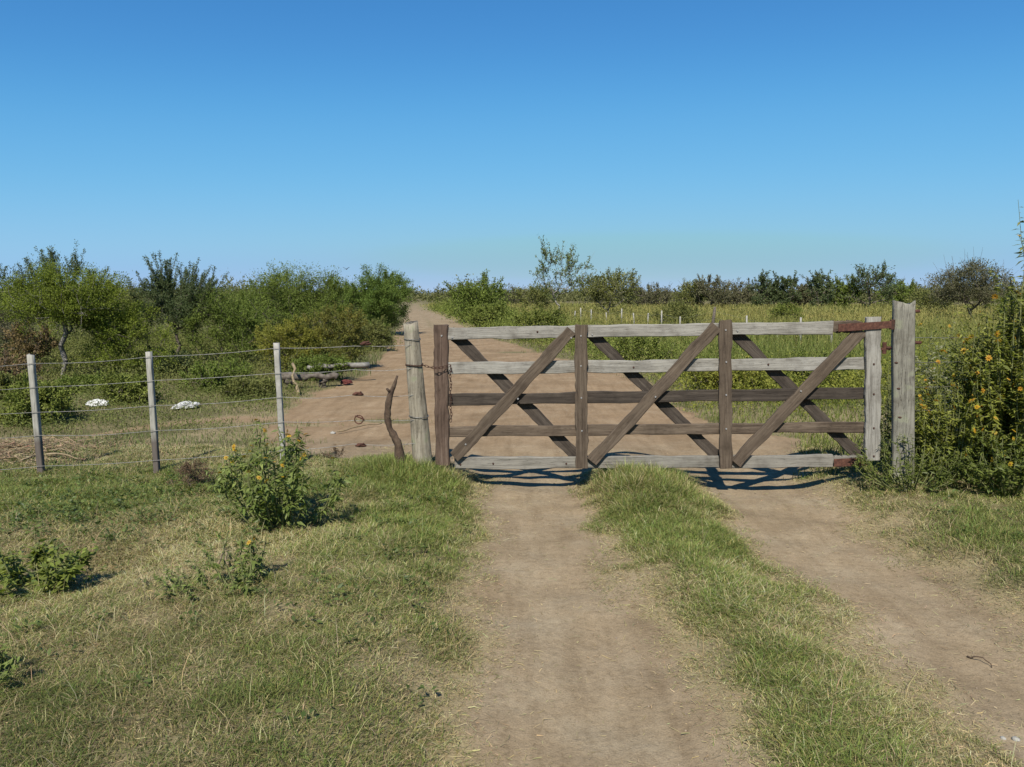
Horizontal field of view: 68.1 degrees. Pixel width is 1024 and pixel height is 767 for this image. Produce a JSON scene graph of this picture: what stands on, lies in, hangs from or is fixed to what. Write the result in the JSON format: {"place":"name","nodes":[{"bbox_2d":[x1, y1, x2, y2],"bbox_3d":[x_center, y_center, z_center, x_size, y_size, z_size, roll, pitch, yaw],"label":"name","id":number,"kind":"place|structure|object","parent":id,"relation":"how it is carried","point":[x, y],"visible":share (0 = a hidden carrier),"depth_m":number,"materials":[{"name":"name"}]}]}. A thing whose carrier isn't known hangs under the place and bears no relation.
{"place":"outdoors","nodes":[
{"label":"outdoors","id":0,"kind":"place"},
{"bbox_2d":[0,308,405,482],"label":"pasture grass","id":1,"kind":"structure","parent":0,"point":[184,431],"depth_m":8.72,"materials":[{"name":"plant"}]},
{"bbox_2d":[0,443,1021,766],"bbox_3d":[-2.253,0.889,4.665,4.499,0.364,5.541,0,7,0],"label":"verge grass","id":2,"kind":"structure","parent":0,"point":[380,477],"depth_m":3.44,"materials":[{"name":"plant"}]},
{"bbox_2d":[0,299,1023,766],"bbox_3d":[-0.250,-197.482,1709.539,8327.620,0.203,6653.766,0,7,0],"label":"ground","id":3,"kind":"structure","parent":0,"point":[602,725],"depth_m":3.83,"materials":[{"name":"soil"}]},
{"bbox_2d":[0,634,21,684],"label":"leafy weed","id":4,"kind":"object","parent":3,"relation":"on","point":[5,673],"visible":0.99,"depth_m":2.79,"materials":[{"name":"green plant"}]},
{"bbox_2d":[0,265,25,330],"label":"thorn tree","id":5,"kind":"object","parent":3,"relation":"on","point":[4,270],"visible":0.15,"depth_m":23.67,"materials":[{"name":"green plant"}]},
{"bbox_2d":[0,301,37,356],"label":"thicket shrub","id":6,"kind":"object","parent":3,"relation":"on","point":[4,325],"visible":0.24,"depth_m":16.76,"materials":[{"name":"green plant"}]},
{"bbox_2d":[0,341,51,378],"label":"shrub","id":7,"kind":"object","parent":3,"relation":"on","point":[13,368],"visible":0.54,"depth_m":12.59,"materials":[{"name":"brown plant"}]},
{"bbox_2d":[20,454,35,462],"bbox_3d":[-4.162,0.640,6.606,0.035,0.040,0.297,2,7,13],"label":"stick","id":8,"kind":"object","parent":3,"relation":"on","point":[30,456],"visible":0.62,"depth_m":6.53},
{"bbox_2d":[0,370,57,400],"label":"weed clump","id":9,"kind":"object","parent":3,"relation":"on","point":[5,378],"visible":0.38,"depth_m":11.26,"materials":[{"name":"green plant"}]},
{"bbox_2d":[0,312,59,367],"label":"shrub","id":10,"kind":"object","parent":3,"relation":"on","point":[46,340],"visible":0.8,"depth_m":15.10,"materials":[{"name":"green plant"}]},
{"bbox_2d":[0,372,82,427],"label":"weed clump","id":11,"kind":"object","parent":3,"relation":"on","point":[54,400],"visible":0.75,"depth_m":9.22,"materials":[{"name":"green plant"}]},
{"bbox_2d":[0,536,98,596],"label":"leafy weed","id":12,"kind":"object","parent":3,"relation":"on","point":[68,568],"visible":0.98,"depth_m":3.76,"materials":[{"name":"green plant"}]},
{"bbox_2d":[1,239,110,333],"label":"thorn tree","id":13,"kind":"object","parent":3,"relation":"on","point":[76,264],"visible":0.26,"depth_m":22.49,"materials":[{"name":"green plant"}]},
{"bbox_2d":[44,453,77,458],"bbox_3d":[-3.950,0.630,6.640,0.404,0.044,0.028,3,7,21],"label":"stick","id":14,"kind":"object","parent":3,"relation":"on","point":[59,454],"visible":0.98,"depth_m":6.64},
{"bbox_2d":[0,257,133,376],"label":"thorn tree","id":15,"kind":"object","parent":3,"relation":"on","point":[67,300],"visible":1,"depth_m":13.79,"materials":[{"name":"green plant"}]},
{"bbox_2d":[49,369,103,393],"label":"weed clump","id":16,"kind":"object","parent":3,"relation":"on","point":[75,379],"visible":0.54,"depth_m":12.38,"materials":[{"name":"green plant"}]},
{"bbox_2d":[85,399,108,405],"bbox_3d":[-5.856,0.264,10.702,0.313,0.087,0.216,-1,7,-5],"label":"plastic bag","id":17,"kind":"object","parent":3,"relation":"on","point":[96,403],"visible":0.69,"depth_m":10.64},
{"bbox_2d":[65,297,178,374],"bbox_3d":[-7.449,-0.835,14.525,2.047,1.642,1.725,0,7,0],"label":"thicket shrub","id":18,"kind":"object","parent":3,"relation":"on","point":[119,335],"visible":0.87,"depth_m":14.43,"materials":[{"name":"green plant"}]},
{"bbox_2d":[0,433,244,479],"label":"dry hay","id":19,"kind":"object","parent":3,"relation":"on","point":[19,444],"visible":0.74,"depth_m":7.06,"materials":[{"name":"plant"}]},
{"bbox_2d":[87,278,160,337],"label":"thicket shrub","id":20,"kind":"object","parent":3,"relation":"on","point":[130,298],"visible":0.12,"depth_m":25.83,"materials":[{"name":"green plant"}]},
{"bbox_2d":[94,369,165,405],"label":"weed clump","id":21,"kind":"object","parent":3,"relation":"on","point":[136,389],"visible":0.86,"depth_m":10.85,"materials":[{"name":"green plant"}]},
{"bbox_2d":[131,345,193,377],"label":"thicket shrub","id":22,"kind":"object","parent":3,"relation":"on","point":[177,358],"visible":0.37,"depth_m":14.93,"materials":[{"name":"green plant"}]},
{"bbox_2d":[126,250,230,352],"bbox_3d":[-7.256,-1.573,16.433,2.070,2.634,1.984,2,7,19],"label":"thorn tree","id":23,"kind":"object","parent":3,"relation":"on","point":[170,310],"visible":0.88,"depth_m":16.18,"materials":[{"name":"green plant"}]},
{"bbox_2d":[171,401,199,408],"bbox_3d":[-4.523,0.288,10.507,0.248,0.090,0.416,6,9,44],"label":"plastic bag","id":24,"kind":"object","parent":3,"relation":"on","point":[179,405],"visible":0.8,"depth_m":10.42,"materials":[{"name":"plastic"}]},
{"bbox_2d":[164,458,217,487],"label":"dry weed","id":25,"kind":"object","parent":3,"relation":"on","point":[187,467],"visible":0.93,"depth_m":5.69,"materials":[{"name":"brown plant"}]},
{"bbox_2d":[0,311,403,388],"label":"thicket undergrowth","id":26,"kind":"object","parent":3,"relation":"on","point":[75,341],"visible":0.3,"depth_m":16.15,"materials":[{"name":"plant"}]},
{"bbox_2d":[0,283,404,319],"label":"woods","id":27,"kind":"object","parent":3,"relation":"on","point":[218,295],"depth_m":58.29,"materials":[{"name":"plant"}]},
{"bbox_2d":[0,341,414,473],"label":"wire fence","id":28,"kind":"object","parent":3,"relation":"on","point":[36,416],"visible":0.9,"depth_m":6.08,"materials":[{"name":"grey wood"}]},
{"bbox_2d":[155,560,264,600],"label":"creeping weed","id":29,"kind":"object","parent":3,"relation":"on","point":[200,575],"visible":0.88,"depth_m":3.67,"materials":[{"name":"green plant"}]},
{"bbox_2d":[174,354,256,392],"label":"weed clump","id":30,"kind":"object","parent":3,"relation":"on","point":[212,370],"visible":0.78,"depth_m":12.50,"materials":[{"name":"green plant"}]},
{"bbox_2d":[172,283,287,364],"bbox_3d":[-6.083,-1.198,16.536,2.398,1.956,2.086,0,7,0],"label":"thicket shrub","id":31,"kind":"object","parent":3,"relation":"on","point":[248,322],"visible":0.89,"depth_m":16.14,"materials":[{"name":"green plant"}]},
{"bbox_2d":[200,276,259,332],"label":"thicket shrub","id":32,"kind":"object","parent":3,"relation":"on","point":[226,286],"visible":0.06,"depth_m":29.77,"materials":[{"name":"green plant"}]},
{"bbox_2d":[198,518,271,597],"bbox_3d":[-1.377,0.845,3.731,0.340,0.350,0.353,0,7,0],"label":"young weed","id":33,"kind":"object","parent":3,"relation":"on","point":[244,563],"visible":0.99,"depth_m":3.75,"materials":[{"name":"green plant"}]},
{"bbox_2d":[215,372,282,399],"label":"weed clump","id":34,"kind":"object","parent":3,"relation":"on","point":[244,383],"visible":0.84,"depth_m":11.50,"materials":[{"name":"green plant"}]},
{"bbox_2d":[204,419,353,530],"bbox_3d":[-1.440,0.561,4.727,0.898,0.710,0.743,0,7,0],"label":"flowering bush","id":35,"kind":"object","parent":3,"relation":"on","point":[269,497],"visible":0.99,"depth_m":4.64,"materials":[{"name":"green plant"}]},
{"bbox_2d":[283,379,292,389],"bbox_3d":[-3.764,0.011,12.757,0.205,0.295,0.189,0,7,0],"label":"fallen timber","id":36,"kind":"object","parent":3,"relation":"on","point":[287,382],"visible":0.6,"depth_m":12.70,"materials":[{"name":"grey wood"}]},
{"bbox_2d":[281,372,338,381],"bbox_3d":[-3.420,-0.119,12.868,0.985,0.188,0.170,-3,7,-23],"label":"fallen timber","id":37,"kind":"object","parent":36,"relation":"on","point":[306,376],"visible":0.81,"depth_m":12.82,"materials":[{"name":"grey wood"}]},
{"bbox_2d":[251,314,325,371],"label":"yellow shrub","id":38,"kind":"object","parent":3,"relation":"on","point":[269,338],"visible":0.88,"depth_m":15.10,"materials":[{"name":"green plant"}]},
{"bbox_2d":[225,258,358,345],"bbox_3d":[-6.609,-2.246,22.336,3.920,2.831,3.963,-3,7,-27],"label":"thicket shrub","id":39,"kind":"object","parent":3,"relation":"on","point":[289,298],"visible":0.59,"depth_m":21.92,"materials":[{"name":"green plant"}]},
{"bbox_2d":[291,363,299,395],"bbox_3d":[-3.511,-0.028,12.276,0.102,0.567,0.718,-3,7,-21],"label":"fallen timber","id":40,"kind":"object","parent":3,"relation":"on","point":[293,373],"visible":0.81,"depth_m":12.30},
{"bbox_2d":[285,349,355,380],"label":"weed clump","id":41,"kind":"object","parent":3,"relation":"on","point":[312,361],"visible":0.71,"depth_m":13.64,"materials":[{"name":"green plant"}]},
{"bbox_2d":[318,379,327,387],"bbox_3d":[-3.241,0.001,13.018,0.186,0.235,0.171,-5,8,-36],"label":"fallen timber","id":42,"kind":"object","parent":3,"relation":"on","point":[322,383],"visible":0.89,"depth_m":12.99,"materials":[{"name":"wood"}]},
{"bbox_2d":[318,444,346,458],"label":"dry weed","id":43,"kind":"object","parent":3,"relation":"on","point":[336,451],"visible":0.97,"depth_m":6.68,"materials":[{"name":"brown plant"}]},
{"bbox_2d":[294,299,372,370],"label":"yellow shrub","id":44,"kind":"object","parent":3,"relation":"on","point":[347,335],"visible":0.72,"depth_m":15.71,"materials":[{"name":"green plant"}]},
{"bbox_2d":[307,362,369,370],"bbox_3d":[-3.123,-0.311,13.657,1.116,0.151,0.159,-2,7,-13],"label":"fallen timber","id":45,"kind":"object","parent":3,"relation":"on","point":[360,365],"visible":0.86,"depth_m":13.66,"materials":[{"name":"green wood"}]},
{"bbox_2d":[340,379,352,383],"bbox_3d":[-2.896,-0.036,13.284,0.225,0.078,0.175,-5,8,-36],"label":"red rag","id":46,"kind":"object","parent":3,"relation":"on","point":[345,381],"visible":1,"depth_m":13.23,"materials":[{"name":"fabric"}]},
{"bbox_2d":[337,423,381,431],"bbox_3d":[-1.789,0.511,8.949,0.026,0.035,0.670,5,8,38],"label":"stick","id":47,"kind":"object","parent":3,"relation":"on","point":[357,426],"visible":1,"depth_m":8.89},
{"bbox_2d":[353,314,398,351],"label":"yellow shrub","id":48,"kind":"object","parent":3,"relation":"on","point":[383,334],"visible":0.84,"depth_m":21.44,"materials":[{"name":"green plant"}]},
{"bbox_2d":[338,262,416,332],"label":"thicket shrub","id":49,"kind":"object","parent":3,"relation":"on","point":[378,293],"visible":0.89,"depth_m":29.31,"materials":[{"name":"green plant"}]},
{"bbox_2d":[384,375,404,463],"bbox_3d":[-0.942,0.345,6.144,0.179,0.834,0.115,-3,7,-25],"label":"crooked stick","id":50,"kind":"object","parent":3,"relation":"on","point":[398,448],"visible":0.94,"depth_m":6.13,"materials":[{"name":"wood"}]},
{"bbox_2d":[403,321,432,465],"bbox_3d":[-0.758,0.205,6.227,0.246,1.441,0.166,0,7,0],"label":"gate post","id":51,"kind":"object","parent":3,"relation":"on","point":[419,427],"visible":0.86,"depth_m":6.16,"materials":[{"name":"grey wood"}]},
{"bbox_2d":[442,268,511,320],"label":"meadow shrub","id":52,"kind":"object","parent":3,"relation":"on","point":[465,293],"visible":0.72,"depth_m":43.24,"materials":[{"name":"green plant"}]},
{"bbox_2d":[463,298,519,326],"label":"meadow shrub","id":53,"kind":"object","parent":3,"relation":"on","point":[496,306],"visible":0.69,"depth_m":35.50,"materials":[{"name":"green plant"}]},
{"bbox_2d":[0,437,1023,766],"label":"dry stalks","id":54,"kind":"object","parent":3,"relation":"on","point":[410,603],"visible":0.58,"depth_m":3.63,"materials":[{"name":"plant"}]},
{"bbox_2d":[0,269,1023,302],"bbox_3d":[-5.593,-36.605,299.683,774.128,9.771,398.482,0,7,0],"label":"distant woods","id":55,"kind":"object","parent":3,"relation":"on","point":[432,296],"visible":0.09,"depth_m":174.70,"materials":[{"name":"plant"}]},
{"bbox_2d":[0,444,1023,766],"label":"straw litter","id":56,"kind":"object","parent":3,"relation":"on","point":[572,636],"visible":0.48,"depth_m":3.47,"materials":[{"name":"plant"}]},
{"bbox_2d":[491,283,535,304],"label":"tree","id":57,"kind":"object","parent":3,"relation":"on","point":[512,293],"visible":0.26,"depth_m":117.81,"materials":[{"name":"green plant"}]},
{"bbox_2d":[507,281,561,310],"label":"meadow shrub","id":58,"kind":"object","parent":3,"relation":"on","point":[533,294],"visible":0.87,"depth_m":55.41,"materials":[{"name":"green plant"}]},
{"bbox_2d":[510,305,575,340],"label":"meadow shrub","id":59,"kind":"object","parent":3,"relation":"on","point":[542,317],"visible":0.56,"depth_m":25.61,"materials":[{"name":"green plant"}]},
{"bbox_2d":[529,233,594,308],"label":"slender tree","id":60,"kind":"object","parent":3,"relation":"on","point":[545,252],"visible":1,"depth_m":49.27,"materials":[{"name":"green plant"}]},
{"bbox_2d":[574,267,642,313],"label":"meadow tree","id":61,"kind":"object","parent":3,"relation":"on","point":[613,286],"visible":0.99,"depth_m":53.06,"materials":[{"name":"green plant"}]},
{"bbox_2d":[421,295,796,380],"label":"roadside weeds","id":62,"kind":"object","parent":3,"relation":"on","point":[442,308],"visible":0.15,"depth_m":30.58,"materials":[{"name":"plant"}]},
{"bbox_2d":[608,281,649,305],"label":"tree","id":63,"kind":"object","parent":3,"relation":"on","point":[628,297],"visible":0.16,"depth_m":103.17,"materials":[{"name":"green plant"}]},
{"bbox_2d":[609,336,685,360],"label":"meadow shrub","id":64,"kind":"object","parent":3,"relation":"on","point":[641,342],"visible":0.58,"depth_m":16.24,"materials":[{"name":"green plant"}]},
{"bbox_2d":[631,281,683,306],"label":"tree","id":65,"kind":"object","parent":3,"relation":"on","point":[653,295],"visible":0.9,"depth_m":98.71,"materials":[{"name":"green plant"}]},
{"bbox_2d":[291,395,1023,766],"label":"pebbles","id":66,"kind":"object","parent":3,"relation":"on","point":[649,573],"visible":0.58,"depth_m":4.51,"materials":[{"name":"stone"}]},
{"bbox_2d":[646,299,710,323],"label":"meadow shrub","id":67,"kind":"object","parent":3,"relation":"on","point":[683,310],"visible":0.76,"depth_m":33.65,"materials":[{"name":"green plant"}]},
{"bbox_2d":[671,276,708,305],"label":"tree","id":68,"kind":"object","parent":3,"relation":"on","point":[686,293],"visible":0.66,"depth_m":94.87,"materials":[{"name":"green plant"}]},
{"bbox_2d":[574,307,832,342],"bbox_3d":[6.455,-2.693,32.695,0.235,1.352,22.350,-2,7,-15],"label":"meadow fence","id":69,"kind":"object","parent":3,"relation":"on","point":[713,315],"visible":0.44,"depth_m":29.16,"materials":[{"name":"wood"}]},
{"bbox_2d":[691,274,732,307],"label":"tree","id":70,"kind":"object","parent":3,"relation":"on","point":[716,298],"visible":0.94,"depth_m":92.68,"materials":[{"name":"green plant"}]},
{"bbox_2d":[679,354,777,389],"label":"meadow shrub","id":71,"kind":"object","parent":3,"relation":"on","point":[703,374],"visible":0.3,"depth_m":11.73,"materials":[{"name":"green plant"}]},
{"bbox_2d":[717,278,756,305],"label":"tree","id":72,"kind":"object","parent":3,"relation":"on","point":[743,295],"visible":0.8,"depth_m":96.56,"materials":[{"name":"green plant"}]},
{"bbox_2d":[746,268,779,307],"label":"tree","id":73,"kind":"object","parent":3,"relation":"on","point":[765,288],"visible":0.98,"depth_m":90.76,"materials":[{"name":"green plant"}]},
{"bbox_2d":[512,298,1022,396],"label":"meadow forbs","id":74,"kind":"object","parent":3,"relation":"on","point":[768,309],"visible":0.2,"depth_m":38.41,"materials":[{"name":"plant"}]},
{"bbox_2d":[768,270,801,305],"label":"tree","id":75,"kind":"object","parent":3,"relation":"on","point":[781,292],"visible":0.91,"depth_m":90.84,"materials":[{"name":"green plant"}]},
{"bbox_2d":[765,302,805,320],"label":"meadow shrub","id":76,"kind":"object","parent":3,"relation":"on","point":[781,310],"visible":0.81,"depth_m":41.60,"materials":[{"name":"green plant"}]},
{"bbox_2d":[787,276,818,306],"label":"tree","id":77,"kind":"object","parent":3,"relation":"on","point":[805,297],"visible":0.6,"depth_m":96.75,"materials":[{"name":"green plant"}]},
{"bbox_2d":[802,268,835,307],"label":"tree","id":78,"kind":"object","parent":3,"relation":"on","point":[827,294],"visible":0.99,"depth_m":89.15,"materials":[{"name":"green plant"}]},
{"bbox_2d":[645,333,997,421],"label":"meadow weeds","id":79,"kind":"object","parent":3,"relation":"on","point":[859,383],"visible":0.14,"depth_m":11.56,"materials":[{"name":"plant"}]},
{"bbox_2d":[784,341,864,386],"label":"meadow shrub","id":80,"kind":"object","parent":3,"relation":"on","point":[803,353],"visible":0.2,"depth_m":12.41,"materials":[{"name":"green plant"}]},
{"bbox_2d":[827,273,865,307],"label":"tree","id":81,"kind":"object","parent":3,"relation":"on","point":[844,289],"visible":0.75,"depth_m":90.80,"materials":[{"name":"green plant"}]},
{"bbox_2d":[840,259,900,307],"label":"tree","id":82,"kind":"object","parent":3,"relation":"on","point":[886,286],"visible":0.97,"depth_m":88.50,"materials":[{"name":"green plant"}]},
{"bbox_2d":[873,276,917,306],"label":"tree","id":83,"kind":"object","parent":3,"relation":"on","point":[903,290],"visible":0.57,"depth_m":96.87,"materials":[{"name":"green plant"}]},
{"bbox_2d":[855,360,948,450],"bbox_3d":[3.574,0.187,7.067,0.894,0.975,0.817,-4,8,-33],"label":"pale bush","id":84,"kind":"object","parent":3,"relation":"on","point":[888,402],"visible":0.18,"depth_m":7.08,"materials":[{"name":"green plant"}]},
{"bbox_2d":[886,300,921,483],"bbox_3d":[3.050,0.186,5.960,0.267,1.676,0.172,3,7,23],"label":"gate post","id":85,"kind":"object","parent":3,"relation":"on","point":[903,343],"visible":0.81,"depth_m":5.87,"materials":[{"name":"grey wood"}]},
{"bbox_2d":[433,317,894,469],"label":"wooden gate","id":86,"kind":"structure","parent":85,"relation":"attached to","point":[789,392],"depth_m":6.04,"materials":[{"name":"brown wood"}]},
{"bbox_2d":[421,364,452,422],"bbox_3d":[-0.606,0.082,6.082,0.253,0.478,0.066,0,7,0],"label":"latch chain","id":87,"kind":"object","parent":86,"relation":"hanging from","point":[449,388],"visible":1,"depth_m":6.09,"materials":[{"name":"metal"}]},
{"bbox_2d":[788,442,1023,658],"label":"bank grass","id":88,"kind":"structure","parent":3,"relation":"on","point":[1005,533],"depth_m":5.00,"materials":[{"name":"plant"}]},
{"bbox_2d":[897,277,932,304],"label":"tree","id":89,"kind":"object","parent":3,"relation":"on","point":[919,287],"visible":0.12,"depth_m":102.46,"materials":[{"name":"green plant"}]},
{"bbox_2d":[851,433,983,491],"bbox_3d":[3.034,0.597,5.781,0.892,0.462,0.737,-3,7,-26],"label":"dark shrub","id":90,"kind":"object","parent":3,"relation":"on","point":[943,478],"visible":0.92,"depth_m":5.75,"materials":[{"name":"green plant"}]},
{"bbox_2d":[903,284,956,310],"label":"meadow shrub","id":91,"kind":"object","parent":3,"relation":"on","point":[918,293],"visible":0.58,"depth_m":59.55,"materials":[{"name":"green plant"}]},
{"bbox_2d":[889,321,974,450],"bbox_3d":[4.159,0.040,7.176,0.973,1.273,0.893,0,7,0],"label":"pale bush","id":92,"kind":"object","parent":3,"relation":"on","point":[928,370],"visible":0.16,"depth_m":7.22,"materials":[{"name":"green plant"}]},
{"bbox_2d":[881,360,1023,481],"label":"tall flower bush","id":93,"kind":"object","parent":3,"relation":"on","point":[929,433],"visible":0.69,"depth_m":5.92,"materials":[{"name":"green plant"}]},
{"bbox_2d":[915,336,1020,410],"bbox_3d":[4.338,0.278,6.388,2.644,1.390,0.133,-2,7,-15],"label":"wire fence","id":94,"kind":"object","parent":3,"relation":"on","point":[936,362],"visible":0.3,"depth_m":6.03,"materials":[{"name":"metal"}]},
{"bbox_2d":[915,284,1023,476],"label":"tall flower bush","id":95,"kind":"object","parent":3,"relation":"on","point":[963,384],"visible":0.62,"depth_m":5.91,"materials":[{"name":"green plant"}]},
{"bbox_2d":[920,248,1021,316],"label":"bare topped tree","id":96,"kind":"object","parent":3,"relation":"on","point":[957,286],"visible":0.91,"depth_m":45.17,"materials":[{"name":"green plant"}]},
{"bbox_2d":[922,235,1023,477],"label":"tall flower bush","id":97,"kind":"object","parent":3,"relation":"on","point":[1006,320],"visible":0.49,"depth_m":5.98,"materials":[{"name":"green plant"}]},
{"bbox_2d":[967,656,991,667],"bbox_3d":[2.053,1.211,3.326,0.014,0.030,0.108,-4,8,-34],"label":"stick","id":98,"kind":"object","parent":3,"relation":"on","point":[979,657],"visible":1,"depth_m":3.33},
{"bbox_2d":[944,425,1023,496],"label":"dark shrub","id":99,"kind":"object","parent":3,"relation":"on","point":[1001,470],"visible":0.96,"depth_m":5.54,"materials":[{"name":"green plant"}]},
{"bbox_2d":[949,202,1023,476],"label":"leggy flower plant","id":100,"kind":"object","parent":3,"relation":"on","point":[1018,335],"visible":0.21,"depth_m":5.89,"materials":[{"name":"green plant"}]},
{"bbox_2d":[996,289,1023,314],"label":"meadow shrub","id":101,"kind":"object","parent":3,"relation":"on","point":[1009,305],"visible":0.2,"depth_m":51.52,"materials":[{"name":"green plant"}]},
{"bbox_2d":[1011,736,1019,741],"bbox_3d":[1.812,1.279,2.727,0.026,0.018,0.027,0,7,0],"label":"stone","id":102,"kind":"object","parent":3,"relation":"on","point":[1014,738],"visible":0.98,"depth_m":2.72,"materials":[{"name":"stone"}]},
{"bbox_2d":[0,0,1023,292],"label":"sky","id":103,"kind":"structure","parent":0,"point":[432,142],"materials":[{"name":"blue"}]},
{"bbox_2d":[242,379,834,471],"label":"yard grass","id":104,"kind":"structure","parent":0,"point":[251,428],"depth_m":9.27,"materials":[{"name":"plant"}]},
{"bbox_2d":[420,301,1017,483],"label":"meadow grass","id":105,"kind":"structure","parent":0,"point":[785,347],"depth_m":23.40,"materials":[{"name":"plant"}]},
{"bbox_2d":[563,459,1023,766],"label":"track grass","id":106,"kind":"structure","parent":0,"point":[628,481],"depth_m":3.48,"materials":[{"name":"plant"}]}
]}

